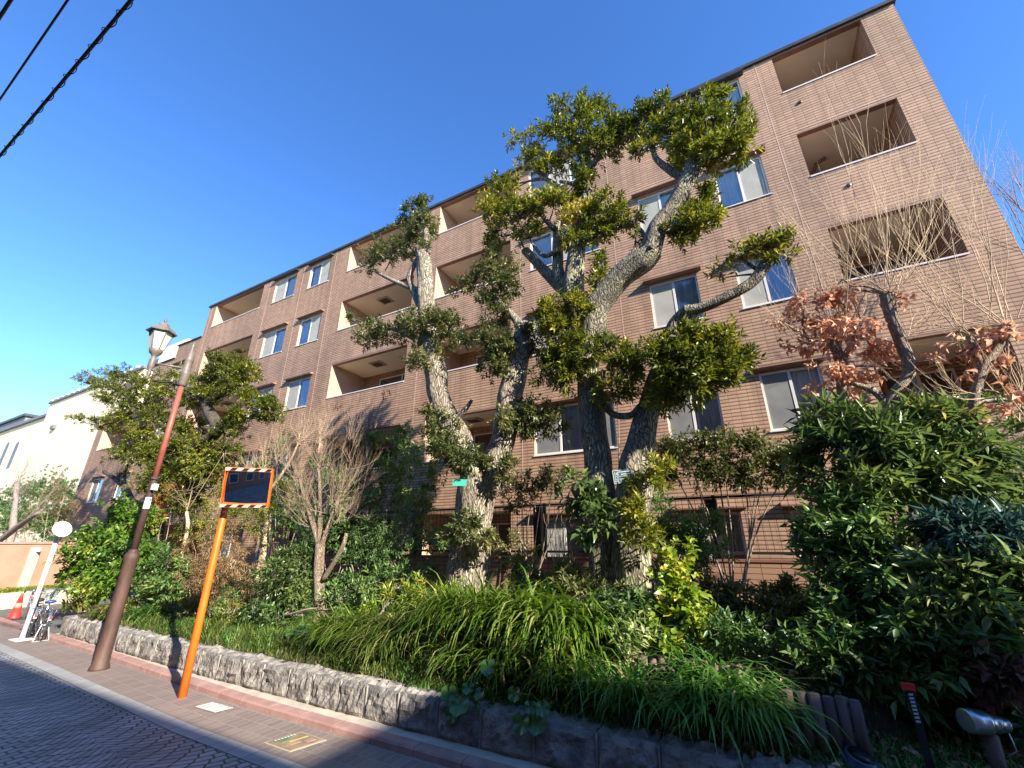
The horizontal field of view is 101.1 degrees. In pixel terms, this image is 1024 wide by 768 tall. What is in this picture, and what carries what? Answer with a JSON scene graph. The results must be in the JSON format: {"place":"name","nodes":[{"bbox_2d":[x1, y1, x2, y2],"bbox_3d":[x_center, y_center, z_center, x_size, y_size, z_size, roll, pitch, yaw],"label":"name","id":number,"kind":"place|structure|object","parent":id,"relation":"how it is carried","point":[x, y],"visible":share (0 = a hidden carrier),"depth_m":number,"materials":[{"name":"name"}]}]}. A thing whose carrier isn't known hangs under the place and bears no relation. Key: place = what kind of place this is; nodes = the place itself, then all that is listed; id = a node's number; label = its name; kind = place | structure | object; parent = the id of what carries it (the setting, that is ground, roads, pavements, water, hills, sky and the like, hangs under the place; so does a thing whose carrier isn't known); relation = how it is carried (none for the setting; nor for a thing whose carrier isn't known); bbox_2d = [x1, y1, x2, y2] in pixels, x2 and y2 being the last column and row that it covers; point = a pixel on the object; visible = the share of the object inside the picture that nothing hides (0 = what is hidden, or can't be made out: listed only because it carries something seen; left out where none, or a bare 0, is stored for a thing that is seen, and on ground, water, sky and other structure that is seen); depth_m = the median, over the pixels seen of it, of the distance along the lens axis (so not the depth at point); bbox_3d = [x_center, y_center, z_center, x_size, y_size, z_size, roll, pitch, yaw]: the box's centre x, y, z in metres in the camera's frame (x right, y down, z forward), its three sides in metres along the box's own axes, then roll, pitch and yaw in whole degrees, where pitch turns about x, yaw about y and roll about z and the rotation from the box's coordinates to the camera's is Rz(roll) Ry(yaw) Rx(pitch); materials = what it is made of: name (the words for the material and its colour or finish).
{"place":"outdoors","nodes":[
{"label":"outdoors","id":0,"kind":"place"},
{"bbox_2d":[0,0,133,157],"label":"overhead cable","id":1,"kind":"object","parent":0,"point":[111,23],"visible":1,"depth_m":4.51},
{"bbox_2d":[0,590,145,633],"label":"ground","id":2,"kind":"structure","parent":0,"point":[55,623],"depth_m":13.51,"materials":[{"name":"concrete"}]},
{"bbox_2d":[0,542,78,591],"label":"ochre wall","id":3,"kind":"structure","parent":2,"relation":"on","point":[21,563],"depth_m":15.85,"materials":[{"name":"beige paint"}]},
{"bbox_2d":[0,449,78,541],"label":"bare tree","id":4,"kind":"object","parent":2,"relation":"on","point":[9,535],"visible":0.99,"depth_m":26.34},
{"bbox_2d":[0,464,79,541],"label":"hedge","id":5,"kind":"object","parent":2,"relation":"on","point":[5,519],"visible":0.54,"depth_m":30.92,"materials":[{"name":"green plant"}]},
{"bbox_2d":[0,473,84,541],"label":"scrub","id":6,"kind":"object","parent":2,"relation":"on","point":[57,511],"visible":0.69,"depth_m":26.26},
{"bbox_2d":[0,365,153,541],"bbox_3d":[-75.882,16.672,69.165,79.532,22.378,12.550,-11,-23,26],"label":"cream house","id":7,"kind":"structure","parent":2,"relation":"on","point":[51,430],"depth_m":57.77,"materials":[{"name":"white paint"}]},
{"bbox_2d":[0,624,448,767],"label":"paved footpath","id":8,"kind":"structure","parent":2,"relation":"on","point":[249,726],"depth_m":5.42,"materials":[{"name":"brick"}]},
{"bbox_2d":[8,521,71,641],"bbox_3d":[-11.453,4.736,10.265,0.617,2.637,0.406,-11,-23,26],"label":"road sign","id":9,"kind":"object","parent":8,"relation":"on","point":[61,529],"visible":1,"depth_m":10.35,"materials":[{"name":"metal"}]},
{"bbox_2d":[87,317,194,671],"bbox_3d":[-7.701,1.751,8.559,1.059,7.000,0.502,12,-24,-29],"label":"street lamp","id":10,"kind":"object","parent":8,"relation":"on","point":[161,335],"visible":1,"depth_m":8.38,"materials":[{"name":"brown metal"}]},
{"bbox_2d":[177,467,274,697],"bbox_3d":[-4.445,2.999,6.630,0.770,3.287,0.531,6,-22,-16],"label":"traffic mirror","id":11,"kind":"object","parent":8,"relation":"on","point":[245,487],"visible":1,"depth_m":6.90,"materials":[{"name":"orange paint"}]},
{"bbox_2d":[264,732,325,751],"bbox_3d":[-2.443,4.025,4.754,0.567,0.017,0.394,-11,-23,26],"label":"utility cover","id":12,"kind":"object","parent":8,"relation":"on","point":[294,741],"visible":1,"depth_m":4.73,"materials":[{"name":"metal"}]},
{"bbox_2d":[0,617,517,767],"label":"kerb","id":13,"kind":"structure","parent":2,"relation":"on","point":[442,756],"depth_m":5.25,"materials":[{"name":"concrete"}]},
{"bbox_2d":[59,614,846,767],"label":"retaining wall","id":14,"kind":"structure","parent":2,"relation":"on","point":[560,741],"depth_m":4.79,"materials":[{"name":"stone"}]},
{"bbox_2d":[59,0,1023,593],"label":"apartment building","id":15,"kind":"structure","parent":2,"relation":"on","point":[289,330],"depth_m":11.27,"materials":[{"name":"brick"}]},
{"bbox_2d":[283,372,313,410],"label":"window","id":16,"kind":"structure","parent":15,"relation":"in","point":[297,391],"depth_m":18.02,"materials":[{"name":"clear glass"}]},
{"bbox_2d":[530,511,588,556],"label":"window","id":17,"kind":"structure","parent":15,"relation":"in","point":[550,525],"depth_m":10.69,"materials":[{"name":"clear glass"}]},
{"bbox_2d":[533,390,617,456],"bbox_3d":[1.647,1.103,11.404,2.570,1.530,0.365,-11,-23,26],"label":"window","id":18,"kind":"structure","parent":15,"relation":"in","point":[571,441],"depth_m":11.51,"materials":[{"name":"clear glass"}]},
{"bbox_2d":[631,179,683,232],"bbox_3d":[4.295,-5.088,12.194,1.470,1.500,0.366,-11,-23,26],"label":"window","id":19,"kind":"structure","parent":15,"relation":"in","point":[654,202],"depth_m":12.38,"materials":[{"name":"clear glass"}]},
{"bbox_2d":[642,265,705,328],"bbox_3d":[4.303,-2.243,11.121,1.470,1.500,0.363,-11,-23,26],"label":"window","id":20,"kind":"structure","parent":15,"relation":"in","point":[667,297],"depth_m":11.23,"materials":[{"name":"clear glass"}]},
{"bbox_2d":[666,383,727,440],"bbox_3d":[4.345,0.684,10.085,1.270,1.370,0.226,-11,-23,26],"label":"window","id":21,"kind":"structure","parent":15,"relation":"in","point":[712,417],"depth_m":10.03,"materials":[{"name":"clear glass"}]},
{"bbox_2d":[672,504,746,558],"bbox_3d":[4.319,3.386,9.001,1.470,1.530,0.367,-11,-23,26],"label":"window","id":22,"kind":"structure","parent":15,"relation":"in","point":[740,548],"depth_m":8.99,"materials":[{"name":"clear glass"}]},
{"bbox_2d":[713,145,771,208],"bbox_3d":[6.107,-5.438,11.278,1.410,1.500,0.366,-11,-23,26],"label":"window","id":23,"kind":"structure","parent":15,"relation":"in","point":[733,186],"depth_m":11.28,"materials":[{"name":"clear glass"}]},
{"bbox_2d":[727,240,798,309],"bbox_3d":[6.114,-2.594,10.205,1.410,1.500,0.363,-11,-23,26],"label":"window","id":24,"kind":"structure","parent":15,"relation":"in","point":[765,287],"depth_m":10.19,"materials":[{"name":"clear glass"}]},
{"bbox_2d":[751,355,826,431],"bbox_3d":[6.122,0.237,9.137,1.410,1.530,0.362,-11,-23,26],"label":"window","id":25,"kind":"structure","parent":15,"relation":"in","point":[780,388],"depth_m":9.26,"materials":[{"name":"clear glass"}]},
{"bbox_2d":[0,652,262,767],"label":"road","id":26,"kind":"structure","parent":0,"point":[47,720],"depth_m":4.96,"materials":[{"name":"asphalt"}]},
{"bbox_2d":[0,643,309,767],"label":"edge strip","id":27,"kind":"object","parent":26,"relation":"on","point":[251,754],"visible":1,"depth_m":5.34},
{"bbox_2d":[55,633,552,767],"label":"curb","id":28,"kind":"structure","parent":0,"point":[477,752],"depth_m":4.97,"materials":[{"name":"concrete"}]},
{"bbox_2d":[0,0,1023,421],"label":"sky","id":29,"kind":"structure","parent":0,"point":[202,153],"materials":[{"name":"blue"}]},
{"bbox_2d":[73,571,1023,767],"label":"garden soil","id":30,"kind":"structure","parent":0,"point":[884,713],"depth_m":4.07,"materials":[{"name":"soil"}]},
{"bbox_2d":[41,490,169,604],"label":"camellia bush","id":31,"kind":"object","parent":30,"relation":"on","point":[100,578],"visible":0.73,"depth_m":11.54,"materials":[{"name":"green plant"}]},
{"bbox_2d":[113,534,197,613],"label":"dark bush","id":32,"kind":"object","parent":30,"relation":"on","point":[160,577],"visible":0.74,"depth_m":9.92,"materials":[{"name":"green plant"}]},
{"bbox_2d":[63,345,291,587],"bbox_3d":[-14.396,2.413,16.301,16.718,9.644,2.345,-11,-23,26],"label":"pruned tree","id":33,"kind":"object","parent":30,"relation":"on","point":[196,454],"visible":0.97,"depth_m":14.46,"materials":[{"name":"green plant"}]},
{"bbox_2d":[166,516,268,616],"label":"sedge shrub","id":34,"kind":"object","parent":30,"relation":"on","point":[198,563],"visible":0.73,"depth_m":9.63,"materials":[{"name":"plant"}]},
{"bbox_2d":[169,475,304,602],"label":"mixed shrub","id":35,"kind":"object","parent":30,"relation":"on","point":[259,517],"visible":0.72,"depth_m":10.88,"materials":[{"name":"green plant"}]},
{"bbox_2d":[235,408,332,603],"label":"twiggy shrub","id":36,"kind":"object","parent":30,"relation":"on","point":[263,550],"visible":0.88,"depth_m":10.94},
{"bbox_2d":[249,538,324,616],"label":"green shrub","id":37,"kind":"object","parent":30,"relation":"on","point":[289,561],"visible":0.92,"depth_m":8.44,"materials":[{"name":"green plant"}]},
{"bbox_2d":[228,429,349,584],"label":"screen shrub","id":38,"kind":"object","parent":30,"relation":"on","point":[308,464],"visible":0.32,"depth_m":12.47,"materials":[{"name":"green plant"}]},
{"bbox_2d":[84,596,505,694],"bbox_3d":[-5.059,4.397,7.971,12.013,0.801,1.542,-11,-23,26],"label":"ground cover","id":39,"kind":"object","parent":30,"relation":"on","point":[221,622],"visible":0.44,"depth_m":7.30,"materials":[{"name":"plant"}]},
{"bbox_2d":[206,573,384,630],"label":"shrub","id":40,"kind":"object","parent":30,"relation":"on","point":[364,588],"visible":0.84,"depth_m":7.93,"materials":[{"name":"green plant"}]},
{"bbox_2d":[267,394,380,622],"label":"twiggy shrub","id":41,"kind":"object","parent":30,"relation":"on","point":[320,576],"visible":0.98,"depth_m":8.83,"materials":[{"name":"beige plant"}]},
{"bbox_2d":[278,599,375,658],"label":"strap leaf clump","id":42,"kind":"object","parent":30,"relation":"on","point":[315,627],"visible":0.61,"depth_m":6.64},
{"bbox_2d":[143,573,539,638],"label":"ground cover","id":43,"kind":"object","parent":30,"relation":"on","point":[283,607],"visible":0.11,"depth_m":9.77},
{"bbox_2d":[291,594,414,656],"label":"strap leaf clump","id":44,"kind":"object","parent":30,"relation":"on","point":[351,624],"visible":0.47,"depth_m":6.40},
{"bbox_2d":[265,452,449,603],"bbox_3d":[-3.798,3.274,9.967,4.993,3.610,1.857,-11,-23,26],"label":"shade shrub","id":45,"kind":"object","parent":30,"relation":"on","point":[289,522],"visible":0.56,"depth_m":9.99,"materials":[{"name":"green plant"}]},
{"bbox_2d":[333,389,395,578],"bbox_3d":[-4.242,2.670,11.187,2.128,5.240,1.070,-11,-23,26],"label":"bare tree","id":46,"kind":"object","parent":30,"relation":"on","point":[368,445],"visible":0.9,"depth_m":11.35,"materials":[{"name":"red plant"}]},
{"bbox_2d":[324,616,421,670],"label":"strap leaf clump","id":47,"kind":"object","parent":30,"relation":"on","point":[382,657],"visible":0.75,"depth_m":5.90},
{"bbox_2d":[331,598,427,663],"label":"strap leaf clump","id":48,"kind":"object","parent":30,"relation":"on","point":[389,629],"visible":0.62,"depth_m":6.03,"materials":[{"name":"plant"}]},
{"bbox_2d":[326,497,435,597],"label":"nandina shrub","id":49,"kind":"object","parent":30,"relation":"on","point":[377,539],"visible":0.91,"depth_m":8.96,"materials":[{"name":"green plant"}]},
{"bbox_2d":[326,550,442,616],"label":"foot shrub","id":50,"kind":"object","parent":30,"relation":"on","point":[388,573],"visible":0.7,"depth_m":7.99,"materials":[{"name":"green plant"}]},
{"bbox_2d":[322,419,448,588],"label":"shrub","id":51,"kind":"object","parent":30,"relation":"on","point":[389,464],"visible":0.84,"depth_m":10.76,"materials":[{"name":"green plant"}]},
{"bbox_2d":[357,569,468,623],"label":"dwarf shrub","id":52,"kind":"object","parent":30,"relation":"on","point":[408,588],"visible":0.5,"depth_m":6.88,"materials":[{"name":"green plant"}]},
{"bbox_2d":[368,566,502,663],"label":"strap leaf clump","id":53,"kind":"object","parent":30,"relation":"on","point":[430,608],"visible":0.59,"depth_m":5.82,"materials":[{"name":"plant"}]},
{"bbox_2d":[409,632,494,683],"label":"strap leaf clump","id":54,"kind":"object","parent":30,"relation":"on","point":[444,654],"visible":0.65,"depth_m":5.27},
{"bbox_2d":[344,191,574,597],"bbox_3d":[-1.781,-0.650,9.464,6.239,10.657,1.728,-11,-23,26],"label":"evergreen tree","id":55,"kind":"object","parent":30,"relation":"on","point":[472,533],"visible":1,"depth_m":8.59,"materials":[{"name":"green plant"}]},
{"bbox_2d":[441,659,494,723],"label":"round leaf plant","id":56,"kind":"object","parent":30,"relation":"on","point":[457,707],"visible":0.99,"depth_m":4.60,"materials":[{"name":"plant"}]},
{"bbox_2d":[402,566,537,674],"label":"strap leaf clump","id":57,"kind":"object","parent":30,"relation":"on","point":[465,606],"visible":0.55,"depth_m":5.54,"materials":[{"name":"plant"}]},
{"bbox_2d":[437,628,534,696],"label":"strap leaf clump","id":58,"kind":"object","parent":30,"relation":"on","point":[500,671],"visible":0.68,"depth_m":4.99,"materials":[{"name":"plant"}]},
{"bbox_2d":[443,572,577,680],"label":"strap leaf clump","id":59,"kind":"object","parent":30,"relation":"on","point":[524,595],"visible":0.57,"depth_m":5.23,"materials":[{"name":"plant"}]},
{"bbox_2d":[491,524,542,592],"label":"tiered shrub","id":60,"kind":"object","parent":30,"relation":"on","point":[504,569],"visible":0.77,"depth_m":7.66,"materials":[{"name":"green plant"}]},
{"bbox_2d":[508,685,549,735],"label":"round leaf plant","id":61,"kind":"object","parent":30,"relation":"on","point":[534,722],"visible":0.95,"depth_m":4.23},
{"bbox_2d":[497,462,572,580],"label":"shrub","id":62,"kind":"object","parent":30,"relation":"on","point":[543,483],"visible":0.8,"depth_m":8.97,"materials":[{"name":"green plant"}]},
{"bbox_2d":[502,548,585,604],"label":"tiered shrub","id":63,"kind":"object","parent":30,"relation":"on","point":[518,577],"visible":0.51,"depth_m":6.89,"materials":[{"name":"green plant"}]},
{"bbox_2d":[469,564,625,719],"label":"strap leaf clump","id":64,"kind":"object","parent":30,"relation":"on","point":[539,627],"visible":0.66,"depth_m":4.84,"materials":[{"name":"plant"}]},
{"bbox_2d":[495,641,610,703],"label":"strap leaf clump","id":65,"kind":"object","parent":30,"relation":"on","point":[557,686],"visible":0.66,"depth_m":4.67,"materials":[{"name":"plant"}]},
{"bbox_2d":[497,581,663,688],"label":"strap leaf clump","id":66,"kind":"object","parent":30,"relation":"on","point":[585,624],"visible":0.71,"depth_m":4.77,"materials":[{"name":"plant"}]},
{"bbox_2d":[420,629,742,710],"bbox_3d":[0.516,3.438,5.019,4.066,0.605,0.118,-11,-23,26],"label":"ground cover","id":67,"kind":"object","parent":30,"relation":"on","point":[652,660],"visible":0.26,"depth_m":4.72,"materials":[{"name":"plant"}]},
{"bbox_2d":[551,464,621,594],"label":"shrub","id":68,"kind":"object","parent":30,"relation":"on","point":[604,515],"visible":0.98,"depth_m":6.22,"materials":[{"name":"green plant"}]},
{"bbox_2d":[549,562,630,600],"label":"shrub","id":69,"kind":"object","parent":30,"relation":"on","point":[574,579],"visible":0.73,"depth_m":6.12,"materials":[{"name":"green plant"}]},
{"bbox_2d":[534,635,655,717],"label":"strap leaf clump","id":70,"kind":"object","parent":30,"relation":"on","point":[584,694],"visible":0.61,"depth_m":4.45,"materials":[{"name":"plant"}]},
{"bbox_2d":[574,579,668,667],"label":"pale edged bush","id":71,"kind":"object","parent":30,"relation":"on","point":[641,602],"visible":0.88,"depth_m":4.84,"materials":[{"name":"green plant"}]},
{"bbox_2d":[552,642,716,750],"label":"strap leaf clump","id":72,"kind":"object","parent":30,"relation":"on","point":[630,699],"visible":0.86,"depth_m":4.14,"materials":[{"name":"plant"}]},
{"bbox_2d":[272,553,998,604],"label":"garden wall","id":73,"kind":"structure","parent":30,"relation":"on","point":[762,570],"depth_m":8.51,"materials":[{"name":"brick"}]},
{"bbox_2d":[283,482,1016,558],"bbox_3d":[1.810,3.143,8.664,20.200,1.420,0.190,-11,-23,26],"label":"garden fence","id":74,"kind":"object","parent":73,"relation":"on","point":[711,500],"visible":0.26,"depth_m":9.15,"materials":[{"name":"black paint"}]},
{"bbox_2d":[468,79,807,615],"bbox_3d":[1.769,-1.848,7.894,6.310,11.165,1.586,-11,-23,26],"label":"evergreen tree","id":75,"kind":"object","parent":30,"relation":"on","point":[693,351],"visible":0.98,"depth_m":7.63,"materials":[{"name":"green plant"}]},
{"bbox_2d":[630,535,732,657],"bbox_3d":[1.890,2.495,4.954,1.105,1.369,0.883,7,-22,-18],"label":"maple sapling","id":76,"kind":"object","parent":30,"relation":"on","point":[680,609],"visible":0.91,"depth_m":4.86,"materials":[{"name":"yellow plant"}]},
{"bbox_2d":[404,673,983,767],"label":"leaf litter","id":77,"kind":"object","parent":30,"relation":"on","point":[877,748],"visible":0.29,"depth_m":3.94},
{"bbox_2d":[650,488,741,608],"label":"nandina shrub","id":78,"kind":"object","parent":30,"relation":"on","point":[685,526],"visible":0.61,"depth_m":6.22,"materials":[{"name":"green plant"}]},
{"bbox_2d":[622,648,791,767],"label":"strap leaf clump","id":79,"kind":"object","parent":30,"relation":"on","point":[697,721],"visible":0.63,"depth_m":3.81,"materials":[{"name":"plant"}]},
{"bbox_2d":[404,636,1023,767],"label":"ground cover","id":80,"kind":"object","parent":30,"relation":"on","point":[968,749],"visible":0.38,"depth_m":3.65,"materials":[{"name":"plant"}]},
{"bbox_2d":[632,613,841,741],"bbox_3d":[2.113,2.874,4.184,1.992,0.890,1.671,-11,-23,26],"label":"strap leaf clump","id":81,"kind":"object","parent":30,"relation":"on","point":[712,661],"visible":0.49,"depth_m":4.06,"materials":[{"name":"plant"}]},
{"bbox_2d":[653,421,826,599],"bbox_3d":[3.775,2.127,7.176,2.962,3.206,1.106,-11,-23,26],"label":"hedge","id":82,"kind":"object","parent":30,"relation":"on","point":[709,469],"visible":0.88,"depth_m":7.31,"materials":[{"name":"green plant"}]},
{"bbox_2d":[661,657,853,767],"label":"strap leaf clump","id":83,"kind":"object","parent":30,"relation":"on","point":[764,731],"visible":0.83,"depth_m":3.61,"materials":[{"name":"plant"}]},
{"bbox_2d":[690,566,828,649],"bbox_3d":[3.090,2.778,5.241,1.081,0.939,1.675,19,-28,-41],"label":"fern patch","id":84,"kind":"object","parent":30,"relation":"on","point":[778,601],"visible":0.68,"depth_m":5.17,"materials":[{"name":"green plant"}]},
{"bbox_2d":[693,599,851,716],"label":"foot shrub","id":85,"kind":"object","parent":30,"relation":"on","point":[723,625],"visible":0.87,"depth_m":4.31,"materials":[{"name":"green plant"}]},
{"bbox_2d":[538,593,1021,749],"bbox_3d":[3.804,3.273,5.189,8.434,0.909,3.406,-11,-23,26],"label":"ground cover","id":86,"kind":"object","parent":30,"relation":"on","point":[971,737],"visible":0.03,"depth_m":4.52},
{"bbox_2d":[735,156,900,588],"bbox_3d":[4.697,-0.082,5.798,2.163,6.975,1.523,-18,-27,39],"label":"pollard tree","id":87,"kind":"object","parent":30,"relation":"on","point":[839,373],"visible":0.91,"depth_m":5.90,"materials":[{"name":"beige plant"}]},
{"bbox_2d":[780,689,872,758],"bbox_3d":[2.652,2.926,3.560,0.582,0.522,0.111,-11,-23,26],"label":"log palisade","id":88,"kind":"object","parent":30,"relation":"on","point":[844,716],"visible":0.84,"depth_m":3.54,"materials":[{"name":"wood"}]},
{"bbox_2d":[655,658,1023,767],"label":"ground cover","id":89,"kind":"object","parent":30,"relation":"on","point":[955,738],"visible":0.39,"depth_m":3.51,"materials":[{"name":"green plant"}]},
{"bbox_2d":[778,473,945,695],"bbox_3d":[3.688,2.084,4.345,1.411,2.243,1.274,-6,-22,16],"label":"broadleaf bush","id":90,"kind":"object","parent":30,"relation":"on","point":[847,546],"visible":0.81,"depth_m":4.42,"materials":[{"name":"green plant"}]},
{"bbox_2d":[777,386,992,536],"bbox_3d":[4.218,1.491,4.781,1.909,3.426,1.540,-11,-23,26],"label":"broadleaf bush","id":91,"kind":"object","parent":30,"relation":"on","point":[859,443],"visible":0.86,"depth_m":4.84,"materials":[{"name":"green plant"}]},
{"bbox_2d":[747,50,1023,549],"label":"pollard tree","id":92,"kind":"object","parent":30,"relation":"on","point":[888,305],"visible":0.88,"depth_m":5.60,"materials":[{"name":"beige plant"}]},
{"bbox_2d":[787,582,1023,743],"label":"broadleaf bush","id":93,"kind":"object","parent":30,"relation":"on","point":[891,654],"visible":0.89,"depth_m":3.69,"materials":[{"name":"green plant"}]},
{"bbox_2d":[805,118,1023,633],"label":"pollard tree","id":94,"kind":"object","parent":30,"relation":"on","point":[983,357],"visible":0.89,"depth_m":4.96,"materials":[{"name":"beige plant"}]},
{"bbox_2d":[901,682,934,767],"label":"marker stake","id":95,"kind":"object","parent":30,"relation":"on","point":[909,688],"visible":1,"depth_m":3.27,"materials":[{"name":"black paint"}]},
{"bbox_2d":[886,528,1023,706],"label":"broadleaf bush","id":96,"kind":"object","parent":30,"relation":"on","point":[941,578],"visible":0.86,"depth_m":3.65,"materials":[{"name":"green plant"}]},
{"bbox_2d":[897,386,1023,511],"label":"broadleaf bush","id":97,"kind":"object","parent":30,"relation":"on","point":[965,455],"visible":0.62,"depth_m":4.46,"materials":[{"name":"green plant"}]},
{"bbox_2d":[901,493,1023,603],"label":"broadleaf bush","id":98,"kind":"object","parent":30,"relation":"on","point":[957,527],"visible":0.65,"depth_m":3.87,"materials":[{"name":"green plant"}]},
{"bbox_2d":[909,600,1023,752],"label":"broadleaf bush","id":99,"kind":"object","parent":30,"relation":"on","point":[1013,716],"visible":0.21,"depth_m":3.44,"materials":[{"name":"green plant"}]},
{"bbox_2d":[923,132,1023,252],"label":"bare tree","id":100,"kind":"object","parent":30,"relation":"on","point":[1012,202],"visible":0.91,"depth_m":7.62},
{"bbox_2d":[938,384,1023,519],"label":"broadleaf bush","id":101,"kind":"object","parent":30,"relation":"on","point":[1016,495],"visible":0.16,"depth_m":5.02,"materials":[{"name":"green plant"}]},
{"bbox_2d":[943,628,1023,716],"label":"dead shrub","id":102,"kind":"object","parent":30,"relation":"on","point":[1004,679],"visible":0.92,"depth_m":3.31,"materials":[{"name":"brown plant"}]},
{"bbox_2d":[955,707,1017,767],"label":"garden spotlight","id":103,"kind":"object","parent":30,"relation":"on","point":[987,727],"visible":1,"depth_m":3.21,"materials":[{"name":"silver plastic"}]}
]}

